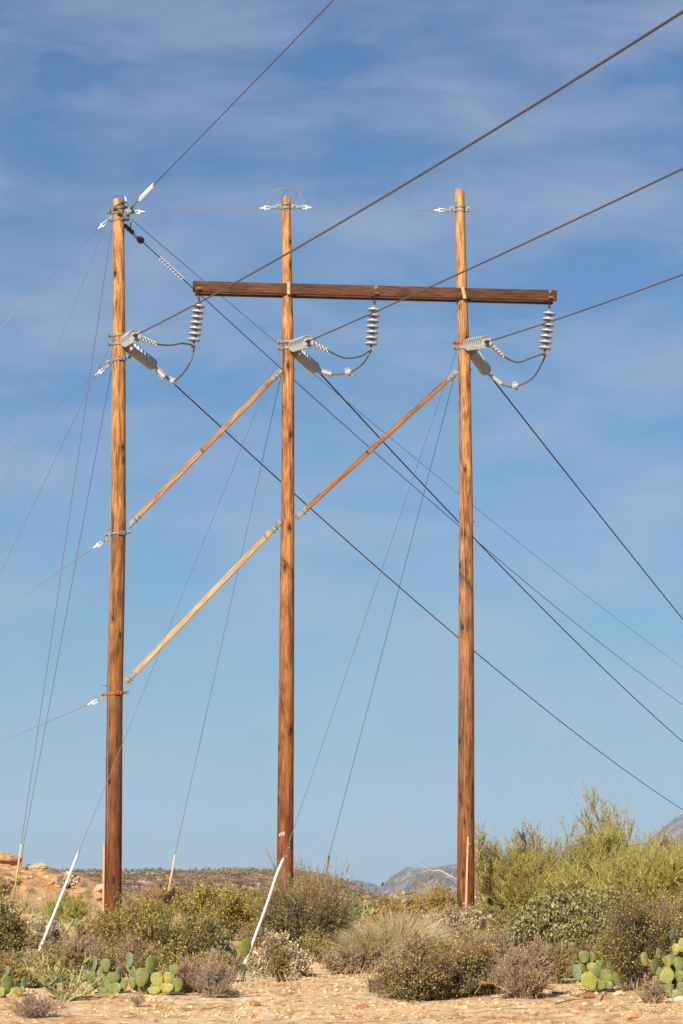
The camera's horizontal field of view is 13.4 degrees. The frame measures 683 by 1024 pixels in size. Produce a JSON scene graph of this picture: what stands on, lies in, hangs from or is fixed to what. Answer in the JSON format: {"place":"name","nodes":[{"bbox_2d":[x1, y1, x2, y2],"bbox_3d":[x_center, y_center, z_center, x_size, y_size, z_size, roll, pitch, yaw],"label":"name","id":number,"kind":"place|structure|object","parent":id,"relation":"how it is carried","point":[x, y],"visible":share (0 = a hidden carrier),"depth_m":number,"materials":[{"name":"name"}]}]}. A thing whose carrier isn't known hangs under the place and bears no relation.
{"place":"outdoors","nodes":[
{"label":"outdoors","id":0,"kind":"place"},
{"bbox_2d":[63,870,377,902],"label":"hill","id":1,"kind":"structure","parent":0,"point":[244,880],"depth_m":581.44,"materials":[{"name":"soil"}]},
{"bbox_2d":[50,866,382,903],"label":"distant scrub","id":2,"kind":"object","parent":1,"relation":"on","point":[100,871],"visible":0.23,"depth_m":585.85,"materials":[{"name":"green plant"}]},
{"bbox_2d":[0,863,682,1023],"bbox_3d":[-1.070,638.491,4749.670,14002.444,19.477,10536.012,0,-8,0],"label":"ground","id":3,"kind":"structure","parent":0,"point":[477,1015],"depth_m":39.12,"materials":[{"name":"soil"}]},
{"bbox_2d":[0,967,26,997],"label":"prickly pear","id":4,"kind":"object","parent":3,"relation":"on","point":[9,983],"visible":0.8,"depth_m":40.68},
{"bbox_2d":[0,952,35,988],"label":"shrub","id":5,"kind":"object","parent":3,"relation":"on","point":[17,971],"visible":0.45,"depth_m":42.40,"materials":[{"name":"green plant"}]},
{"bbox_2d":[0,889,40,955],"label":"shrub","id":6,"kind":"object","parent":3,"relation":"on","point":[12,931],"visible":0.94,"depth_m":49.33,"materials":[{"name":"green plant"}]},
{"bbox_2d":[4,988,69,1017],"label":"shrub","id":7,"kind":"object","parent":3,"relation":"on","point":[29,1006],"visible":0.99,"depth_m":37.01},
{"bbox_2d":[24,924,84,949],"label":"shrub","id":8,"kind":"object","parent":3,"relation":"on","point":[54,936],"visible":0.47,"depth_m":52.78,"materials":[{"name":"brown plant"}]},
{"bbox_2d":[32,944,78,981],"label":"shrub","id":9,"kind":"object","parent":3,"relation":"on","point":[51,962],"visible":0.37,"depth_m":43.95,"materials":[{"name":"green plant"}]},
{"bbox_2d":[12,234,110,908],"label":"guy wire","id":10,"kind":"object","parent":3,"relation":"attached to","point":[17,871],"visible":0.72,"depth_m":68.64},
{"bbox_2d":[31,890,93,923],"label":"shrub","id":11,"kind":"object","parent":3,"relation":"on","point":[72,905],"visible":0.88,"depth_m":61.23,"materials":[{"name":"green plant"}]},
{"bbox_2d":[17,373,110,898],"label":"guy wire","id":12,"kind":"object","parent":3,"relation":"attached to","point":[62,633],"visible":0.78,"depth_m":68.31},
{"bbox_2d":[22,952,110,1001],"bbox_3d":[-3.819,6.487,40.233,1.274,0.752,0.447,0,-8,0],"label":"cholla","id":13,"kind":"object","parent":3,"relation":"on","point":[77,980],"visible":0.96,"depth_m":40.21,"materials":[{"name":"plant"}]},
{"bbox_2d":[56,871,82,887],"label":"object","id":14,"kind":"object","parent":3,"relation":"on","point":[74,880],"visible":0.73,"depth_m":95.13,"materials":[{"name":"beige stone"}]},
{"bbox_2d":[57,930,109,952],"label":"shrub","id":15,"kind":"object","parent":3,"relation":"on","point":[91,940],"visible":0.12,"depth_m":49.33,"materials":[{"name":"brown plant"}]},
{"bbox_2d":[59,936,113,978],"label":"shrub","id":16,"kind":"object","parent":3,"relation":"on","point":[76,953],"visible":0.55,"depth_m":44.86,"materials":[{"name":"brown plant"}]},
{"bbox_2d":[71,917,105,942],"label":"shrub","id":17,"kind":"object","parent":3,"relation":"on","point":[80,928],"visible":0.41,"depth_m":54.33,"materials":[{"name":"green plant"}]},
{"bbox_2d":[82,956,127,993],"bbox_3d":[-3.384,6.661,41.448,0.685,0.646,0.312,-1,-8,11],"label":"prickly pear","id":18,"kind":"object","parent":3,"relation":"on","point":[113,982],"visible":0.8,"depth_m":41.40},
{"bbox_2d":[101,195,130,916],"bbox_3d":[-4.913,1.049,63.392,0.575,16.332,0.433,3,-8,-23],"label":"utility pole","id":19,"kind":"object","parent":3,"relation":"on","point":[112,846],"visible":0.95,"depth_m":63.21,"materials":[{"name":"brown wood"}]},
{"bbox_2d":[120,329,140,346],"bbox_3d":[-4.588,-3.775,63.025,0.277,0.477,2.092,1,-8,-11],"label":"dead end insulator","id":20,"kind":"object","parent":19,"relation":"attached to","point":[129,338],"visible":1,"depth_m":62.28,"materials":[{"name":"grey ceramic"}]},
{"bbox_2d":[135,10,682,335],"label":"power line","id":21,"kind":"object","parent":20,"relation":"attached to","point":[526,109],"visible":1,"depth_m":36.04,"materials":[{"name":"metal"}]},
{"bbox_2d":[125,343,156,369],"bbox_3d":[-4.502,-3.511,65.068,0.277,0.394,2.056,-2,-8,15],"label":"dead end insulator","id":22,"kind":"object","parent":19,"relation":"attached to","point":[140,355],"visible":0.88,"depth_m":64.96,"materials":[{"name":"grey ceramic"}]},
{"bbox_2d":[165,375,682,809],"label":"power line","id":23,"kind":"object","parent":22,"relation":"attached to","point":[391,579],"visible":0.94,"depth_m":86.54,"materials":[{"name":"metal"}]},
{"bbox_2d":[123,0,333,215],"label":"shield wire","id":24,"kind":"object","parent":19,"relation":"attached to","point":[128,210],"visible":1,"depth_m":56.29,"materials":[{"name":"metal"}]},
{"bbox_2d":[124,222,682,704],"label":"shield wire","id":25,"kind":"object","parent":19,"relation":"attached to","point":[130,230],"visible":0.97,"depth_m":75.74,"materials":[{"name":"metal"}]},
{"bbox_2d":[131,219,681,666],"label":"overhead wire","id":26,"kind":"object","parent":19,"relation":"attached to","point":[379,428],"visible":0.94,"depth_m":87.03,"materials":[{"name":"metal"}]},
{"bbox_2d":[86,938,147,976],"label":"shrub","id":27,"kind":"object","parent":3,"relation":"on","point":[113,969],"visible":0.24,"depth_m":45.34,"materials":[{"name":"green plant"}]},
{"bbox_2d":[81,886,182,951],"bbox_3d":[-3.649,7.146,50.506,1.764,1.290,1.328,0,-8,0],"label":"mesquite","id":28,"kind":"object","parent":3,"relation":"on","point":[107,925],"visible":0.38,"depth_m":50.40,"materials":[{"name":"green plant"}]},
{"bbox_2d":[105,933,165,977],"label":"shrub","id":29,"kind":"object","parent":3,"relation":"on","point":[136,948],"visible":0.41,"depth_m":44.86,"materials":[{"name":"brown plant"}]},
{"bbox_2d":[125,896,178,919],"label":"shrub","id":30,"kind":"object","parent":3,"relation":"on","point":[157,906],"visible":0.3,"depth_m":61.34,"materials":[{"name":"green plant"}]},
{"bbox_2d":[126,952,182,994],"bbox_3d":[-2.656,6.567,41.120,0.835,0.666,0.339,0,-8,0],"label":"prickly pear","id":31,"kind":"object","parent":3,"relation":"on","point":[143,980],"visible":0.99,"depth_m":41.08,"materials":[{"name":"plant"}]},
{"bbox_2d":[38,345,282,951],"bbox_3d":[-3.679,2.124,58.120,0.744,13.249,11.801,-3,-8,20],"label":"guy wire","id":32,"kind":"object","parent":3,"relation":"attached to","point":[59,900],"visible":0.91,"depth_m":55.24,"materials":[{"name":"metal"}]},
{"bbox_2d":[139,885,184,916],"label":"shrub","id":33,"kind":"object","parent":3,"relation":"on","point":[161,899],"visible":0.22,"depth_m":65.36,"materials":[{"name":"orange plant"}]},
{"bbox_2d":[133,934,198,975],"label":"shrub","id":34,"kind":"object","parent":3,"relation":"on","point":[171,955],"visible":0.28,"depth_m":43.66,"materials":[{"name":"green plant"}]},
{"bbox_2d":[102,884,242,966],"bbox_3d":[-2.756,6.821,46.966,2.374,1.584,1.948,0,-8,0],"label":"mesquite","id":35,"kind":"object","parent":3,"relation":"on","point":[188,938],"visible":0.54,"depth_m":46.77,"materials":[{"name":"green plant"}]},
{"bbox_2d":[161,951,233,992],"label":"shrub","id":36,"kind":"object","parent":3,"relation":"on","point":[187,973],"visible":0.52,"depth_m":41.65,"materials":[{"name":"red plant"}]},
{"bbox_2d":[191,943,245,998],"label":"shrub","id":37,"kind":"object","parent":3,"relation":"on","point":[213,979],"visible":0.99,"depth_m":40.60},
{"bbox_2d":[174,874,264,940],"bbox_3d":[-2.281,7.572,55.413,1.721,1.357,1.806,-5,-9,31],"label":"mesquite","id":38,"kind":"object","parent":3,"relation":"on","point":[234,908],"visible":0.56,"depth_m":55.17,"materials":[{"name":"green plant"}]},
{"bbox_2d":[168,377,280,891],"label":"guy wire","id":39,"kind":"object","parent":3,"relation":"attached to","point":[172,869],"visible":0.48,"depth_m":66.99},
{"bbox_2d":[208,944,244,980],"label":"shrub","id":40,"kind":"object","parent":3,"relation":"on","point":[228,958],"visible":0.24,"depth_m":43.87,"materials":[{"name":"green plant"}]},
{"bbox_2d":[236,939,251,978],"bbox_3d":[-1.519,6.901,44.763,0.242,0.611,0.258,-1,-8,9],"label":"prickly pear","id":41,"kind":"object","parent":3,"relation":"on","point":[244,949],"visible":0.77,"depth_m":44.77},
{"bbox_2d":[233,924,270,960],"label":"shrub","id":42,"kind":"object","parent":3,"relation":"on","point":[246,934],"visible":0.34,"depth_m":49.38,"materials":[{"name":"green plant"}]},
{"bbox_2d":[243,927,314,977],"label":"shrub","id":43,"kind":"object","parent":3,"relation":"on","point":[297,965],"visible":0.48,"depth_m":45.80,"materials":[{"name":"grey plant"}]},
{"bbox_2d":[265,938,293,981],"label":"shrub","id":44,"kind":"object","parent":3,"relation":"on","point":[278,962],"visible":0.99,"depth_m":43.63,"materials":[{"name":"green plant"}]},
{"bbox_2d":[267,188,303,911],"bbox_3d":[-1.256,1.027,63.878,0.742,16.730,0.386,-4,-8,26],"label":"utility pole","id":45,"kind":"object","parent":3,"relation":"on","point":[285,813],"visible":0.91,"depth_m":63.67,"materials":[{"name":"brown wood"}]},
{"bbox_2d":[124,520,281,683],"bbox_3d":[-3.018,1.958,63.496,3.439,3.652,0.164,1,-8,-7],"label":"diagonal brace","id":46,"kind":"object","parent":45,"relation":"attached to","point":[205,599],"visible":1,"depth_m":63.46,"materials":[{"name":"brown wood"}]},
{"bbox_2d":[127,368,282,527],"bbox_3d":[-3.001,-1.420,63.936,3.426,3.613,0.164,1,-8,-7],"label":"diagonal brace","id":47,"kind":"object","parent":45,"relation":"attached to","point":[199,453],"visible":1,"depth_m":63.89,"materials":[{"name":"brown wood"}]},
{"bbox_2d":[288,335,313,351],"bbox_3d":[-0.892,-3.686,63.465,0.277,0.496,2.089,1,-8,-11],"label":"dead end insulator","id":48,"kind":"object","parent":45,"relation":"attached to","point":[299,343],"visible":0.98,"depth_m":63.05,"materials":[{"name":"grey ceramic"}]},
{"bbox_2d":[309,168,682,341],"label":"power line","id":49,"kind":"object","parent":48,"relation":"attached to","point":[611,202],"visible":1,"depth_m":46.84,"materials":[{"name":"metal"}]},
{"bbox_2d":[294,350,319,372],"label":"dead end insulator","id":50,"kind":"object","parent":45,"relation":"attached to","point":[307,361],"visible":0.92,"depth_m":65.41,"materials":[{"name":"grey ceramic"}]},
{"bbox_2d":[318,372,682,741],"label":"power line","id":51,"kind":"object","parent":50,"relation":"attached to","point":[338,393],"visible":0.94,"depth_m":83.42,"materials":[{"name":"metal"}]},
{"bbox_2d":[193,281,556,304],"bbox_3d":[0.750,-4.908,64.970,8.192,0.279,0.556,1,-8,-7],"label":"crossarm","id":52,"kind":"object","parent":45,"relation":"attached to","point":[386,293],"visible":1,"depth_m":64.82,"materials":[{"name":"brown wood"}]},
{"bbox_2d":[188,288,204,347],"bbox_3d":[-3.225,-4.283,64.438,0.375,1.288,0.687,0,-8,0],"label":"suspension insulator","id":53,"kind":"object","parent":52,"relation":"hanging from","point":[195,328],"visible":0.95,"depth_m":64.37,"materials":[{"name":"grey ceramic"}]},
{"bbox_2d":[140,335,194,384],"bbox_3d":[-3.809,-3.377,63.981,1.100,0.743,3.485,0,-8,0],"label":"jumper cable","id":54,"kind":"object","parent":53,"relation":"hanging from","point":[158,370],"visible":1,"depth_m":64.41,"materials":[{"name":"metal"}]},
{"bbox_2d":[365,292,379,351],"bbox_3d":[0.694,-4.219,64.892,0.340,1.286,0.687,0,-8,0],"label":"suspension insulator","id":55,"kind":"object","parent":52,"relation":"hanging from","point":[372,332],"visible":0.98,"depth_m":64.83,"materials":[{"name":"grey ceramic"}]},
{"bbox_2d":[313,342,370,376],"bbox_3d":[-0.009,-3.434,64.471,1.372,0.491,3.545,0,-8,0],"label":"jumper cable","id":56,"kind":"object","parent":55,"relation":"hanging from","point":[348,371],"visible":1,"depth_m":64.95,"materials":[{"name":"metal"}]},
{"bbox_2d":[539,297,554,355],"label":"suspension insulator","id":57,"kind":"object","parent":52,"relation":"hanging from","point":[547,330],"visible":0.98,"depth_m":65.29,"materials":[{"name":"grey ceramic"}]},
{"bbox_2d":[490,343,545,389],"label":"jumper cable","id":58,"kind":"object","parent":57,"relation":"hanging from","point":[515,385],"visible":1,"depth_m":65.34,"materials":[{"name":"metal"}]},
{"bbox_2d":[295,369,457,519],"bbox_3d":[0.791,-1.510,64.442,3.668,3.430,0.164,1,-8,-7],"label":"diagonal brace","id":59,"kind":"object","parent":45,"relation":"attached to","point":[373,447],"visible":1,"depth_m":64.40,"materials":[{"name":"brown wood"}]},
{"bbox_2d":[253,847,354,909],"bbox_3d":[-0.556,7.307,55.573,2.050,1.850,1.933,-5,-9,34],"label":"shrub","id":60,"kind":"object","parent":3,"relation":"on","point":[303,884],"visible":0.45,"depth_m":55.29,"materials":[{"name":"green plant"}]},
{"bbox_2d":[245,877,369,952],"bbox_3d":[-0.674,7.306,52.444,2.326,1.417,1.986,-5,-9,32],"label":"shrub","id":61,"kind":"object","parent":3,"relation":"on","point":[324,917],"visible":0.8,"depth_m":52.25,"materials":[{"name":"green plant"}]},
{"bbox_2d":[166,873,477,905],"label":"valley scrub","id":62,"kind":"object","parent":3,"relation":"on","point":[398,896],"depth_m":90.45,"materials":[{"name":"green plant"}]},
{"bbox_2d":[298,925,350,963],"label":"shrub","id":63,"kind":"object","parent":3,"relation":"on","point":[312,942],"visible":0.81,"depth_m":48.87,"materials":[{"name":"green plant"}]},
{"bbox_2d":[3,890,673,998],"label":"dry grass","id":64,"kind":"structure","parent":3,"relation":"on","point":[90,914],"depth_m":59.04,"materials":[{"name":"plant"}]},
{"bbox_2d":[319,940,363,974],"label":"shrub","id":65,"kind":"object","parent":3,"relation":"on","point":[340,961],"visible":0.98,"depth_m":46.33,"materials":[{"name":"brown plant"}]},
{"bbox_2d":[243,350,456,964],"bbox_3d":[0.142,1.939,55.989,0.720,13.345,16.699,-2,-8,14],"label":"guy wire","id":66,"kind":"object","parent":3,"relation":"attached to","point":[266,904],"visible":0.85,"depth_m":52.27,"materials":[{"name":"metal"}]},
{"bbox_2d":[352,936,387,971],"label":"shrub","id":67,"kind":"object","parent":3,"relation":"on","point":[367,954],"visible":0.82,"depth_m":46.84,"materials":[{"name":"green plant"}]},
{"bbox_2d":[321,919,422,958],"bbox_3d":[0.466,7.132,48.066,1.770,0.822,1.358,0,-8,0],"label":"grass tussock","id":68,"kind":"object","parent":3,"relation":"on","point":[368,936],"depth_m":48.02,"materials":[{"name":"grey plant"}]},
{"bbox_2d":[367,935,408,975],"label":"shrub","id":69,"kind":"object","parent":3,"relation":"on","point":[397,953],"visible":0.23,"depth_m":44.40,"materials":[{"name":"brown plant"}]},
{"bbox_2d":[324,379,453,881],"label":"guy wire","id":70,"kind":"object","parent":3,"relation":"attached to","point":[328,859],"visible":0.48,"depth_m":67.88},
{"bbox_2d":[334,905,457,950],"bbox_3d":[0.945,7.251,49.976,2.152,0.988,1.655,0,-8,0],"label":"grass tussock","id":71,"kind":"object","parent":3,"relation":"on","point":[409,926],"depth_m":49.85,"materials":[{"name":"plant"}]},
{"bbox_2d":[359,889,435,917],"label":"shrub","id":72,"kind":"object","parent":3,"relation":"on","point":[388,903],"visible":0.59,"depth_m":62.32,"materials":[{"name":"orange plant"}]},
{"bbox_2d":[364,930,488,1001],"bbox_3d":[1.185,6.338,40.473,1.758,1.035,1.901,0,-8,0],"label":"shrub","id":73,"kind":"object","parent":3,"relation":"on","point":[420,975],"visible":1,"depth_m":40.18,"materials":[{"name":"green plant"}]},
{"bbox_2d":[409,878,456,910],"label":"shrub","id":74,"kind":"object","parent":3,"relation":"on","point":[438,898],"visible":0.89,"depth_m":66.25,"materials":[{"name":"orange plant"}]},
{"bbox_2d":[416,933,461,960],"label":"shrub","id":75,"kind":"object","parent":3,"relation":"on","point":[440,945],"visible":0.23,"depth_m":47.93,"materials":[{"name":"brown plant"}]},
{"bbox_2d":[413,903,493,940],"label":"shrub","id":76,"kind":"object","parent":3,"relation":"on","point":[462,918],"visible":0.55,"depth_m":55.17,"materials":[{"name":"beige plant"}]},
{"bbox_2d":[443,188,474,914],"bbox_3d":[2.647,0.938,64.316,0.628,16.605,0.421,4,-8,-26],"label":"utility pole","id":77,"kind":"object","parent":3,"relation":"on","point":[465,854],"visible":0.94,"depth_m":64.10,"materials":[{"name":"brown wood"}]},
{"bbox_2d":[463,336,491,350],"bbox_3d":[3.002,-3.726,63.951,0.277,0.529,2.078,1,-8,-10],"label":"dead end insulator","id":78,"kind":"object","parent":77,"relation":"attached to","point":[476,343],"visible":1,"depth_m":63.56,"materials":[{"name":"grey ceramic"}]},
{"bbox_2d":[488,274,682,341],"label":"power line","id":79,"kind":"object","parent":78,"relation":"attached to","point":[588,308],"visible":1,"depth_m":55.82,"materials":[{"name":"metal"}]},
{"bbox_2d":[470,349,490,374],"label":"dead end insulator","id":80,"kind":"object","parent":77,"relation":"attached to","point":[480,363],"visible":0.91,"depth_m":65.89,"materials":[{"name":"grey ceramic"}]},
{"bbox_2d":[488,374,682,619],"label":"power line","id":81,"kind":"object","parent":80,"relation":"attached to","point":[580,491],"visible":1,"depth_m":78.66,"materials":[{"name":"metal"}]},
{"bbox_2d":[441,924,485,949],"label":"shrub","id":82,"kind":"object","parent":3,"relation":"on","point":[462,933],"visible":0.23,"depth_m":52.41,"materials":[{"name":"grey plant"}]},
{"bbox_2d":[438,935,510,997],"bbox_3d":[1.856,6.446,41.089,1.386,0.925,1.356,4,-8,-25],"label":"shrub","id":83,"kind":"object","parent":3,"relation":"on","point":[476,962],"visible":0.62,"depth_m":40.84,"materials":[{"name":"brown plant"}]},
{"bbox_2d":[474,813,497,900],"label":"bare tree","id":84,"kind":"object","parent":3,"relation":"on","point":[480,849],"visible":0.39,"depth_m":69.45,"materials":[{"name":"green plant"}]},
{"bbox_2d":[446,923,532,957],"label":"shrub","id":85,"kind":"object","parent":3,"relation":"on","point":[472,944],"visible":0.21,"depth_m":46.27,"materials":[{"name":"grey plant"}]},
{"bbox_2d":[469,899,514,919],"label":"shrub","id":86,"kind":"object","parent":3,"relation":"on","point":[490,909],"visible":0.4,"depth_m":61.25,"materials":[{"name":"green plant"}]},
{"bbox_2d":[482,910,516,934],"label":"shrub","id":87,"kind":"object","parent":3,"relation":"on","point":[503,917],"visible":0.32,"depth_m":57.31,"materials":[{"name":"green plant"}]},
{"bbox_2d":[477,932,557,999],"bbox_3d":[2.541,6.319,40.330,1.067,0.980,1.000,-6,-10,39],"label":"shrub","id":88,"kind":"object","parent":3,"relation":"on","point":[525,975],"visible":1,"depth_m":40.17,"materials":[{"name":"red plant"}]},
{"bbox_2d":[474,824,572,913],"bbox_3d":[4.198,8.026,64.590,2.333,2.114,2.421,5,-9,-32],"label":"palo verde","id":89,"kind":"object","parent":3,"relation":"on","point":[509,882],"visible":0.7,"depth_m":64.17,"materials":[{"name":"green plant"}]},
{"bbox_2d":[493,816,588,874],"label":"bare tree","id":90,"kind":"object","parent":3,"relation":"on","point":[534,840],"visible":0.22,"depth_m":67.05,"materials":[{"name":"green plant"}]},
{"bbox_2d":[537,926,578,983],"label":"shrub","id":91,"kind":"object","parent":3,"relation":"on","point":[558,957],"visible":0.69,"depth_m":43.87,"materials":[{"name":"green plant"}]},
{"bbox_2d":[499,876,638,953],"bbox_3d":[3.702,6.743,47.155,2.442,1.675,2.023,0,-8,0],"label":"shrub","id":92,"kind":"object","parent":3,"relation":"on","point":[562,912],"visible":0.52,"depth_m":46.76,"materials":[{"name":"green plant"}]},
{"bbox_2d":[554,934,595,978],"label":"shrub","id":93,"kind":"object","parent":3,"relation":"on","point":[574,953],"visible":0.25,"depth_m":45.35,"materials":[{"name":"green plant"}]},
{"bbox_2d":[527,816,659,906],"bbox_3d":[5.597,7.606,61.604,3.295,2.379,2.499,0,-8,0],"label":"palo verde","id":94,"kind":"object","parent":3,"relation":"on","point":[580,861],"visible":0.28,"depth_m":61.26,"materials":[{"name":"green plant"}]},
{"bbox_2d":[571,951,619,990],"bbox_3d":[3.644,6.576,41.633,0.715,0.577,0.363,2,-8,-12],"label":"prickly pear","id":95,"kind":"object","parent":3,"relation":"on","point":[593,974],"visible":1,"depth_m":41.59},
{"bbox_2d":[568,771,640,851],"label":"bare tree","id":96,"kind":"object","parent":3,"relation":"on","point":[602,821],"visible":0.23,"depth_m":67.67,"materials":[{"name":"green plant"}]},
{"bbox_2d":[581,881,656,924],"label":"shrub","id":97,"kind":"object","parent":3,"relation":"on","point":[604,897],"visible":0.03,"depth_m":49.40,"materials":[{"name":"green plant"}]},
{"bbox_2d":[593,930,648,982],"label":"shrub","id":98,"kind":"object","parent":3,"relation":"on","point":[599,955],"visible":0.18,"depth_m":43.87,"materials":[{"name":"green plant"}]},
{"bbox_2d":[569,881,682,990],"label":"shrub","id":99,"kind":"object","parent":3,"relation":"on","point":[631,939],"visible":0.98,"depth_m":41.76,"materials":[{"name":"green plant"}]},
{"bbox_2d":[577,830,682,907],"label":"palo verde","id":100,"kind":"object","parent":3,"relation":"on","point":[651,872],"visible":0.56,"depth_m":58.34,"materials":[{"name":"green plant"}]},
{"bbox_2d":[635,972,673,1003],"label":"shrub","id":101,"kind":"object","parent":3,"relation":"on","point":[652,994],"visible":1,"depth_m":39.03,"materials":[{"name":"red plant"}]},
{"bbox_2d":[640,821,682,861],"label":"bare tree","id":102,"kind":"object","parent":3,"relation":"on","point":[667,840],"visible":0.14,"depth_m":67.39,"materials":[{"name":"green plant"}]},
{"bbox_2d":[641,928,682,997],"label":"prickly pear","id":103,"kind":"object","parent":3,"relation":"on","point":[665,974],"visible":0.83,"depth_m":40.91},
{"bbox_2d":[646,887,682,927],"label":"shrub","id":104,"kind":"object","parent":3,"relation":"on","point":[666,903],"visible":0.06,"depth_m":48.49,"materials":[{"name":"green plant"}]},
{"bbox_2d":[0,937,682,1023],"bbox_3d":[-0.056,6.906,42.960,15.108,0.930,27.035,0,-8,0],"label":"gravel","id":105,"kind":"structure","parent":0,"point":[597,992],"depth_m":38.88,"materials":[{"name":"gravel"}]},
{"bbox_2d":[0,0,682,885],"label":"sky","id":106,"kind":"structure","parent":0,"point":[99,99],"materials":[{"name":"blue"}]},
{"bbox_2d":[372,812,682,902],"bbox_3d":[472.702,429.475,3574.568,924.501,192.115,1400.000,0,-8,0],"label":"mountain","id":107,"kind":"structure","parent":0,"point":[401,880],"depth_m":3378.86,"materials":[{"name":"stone"}]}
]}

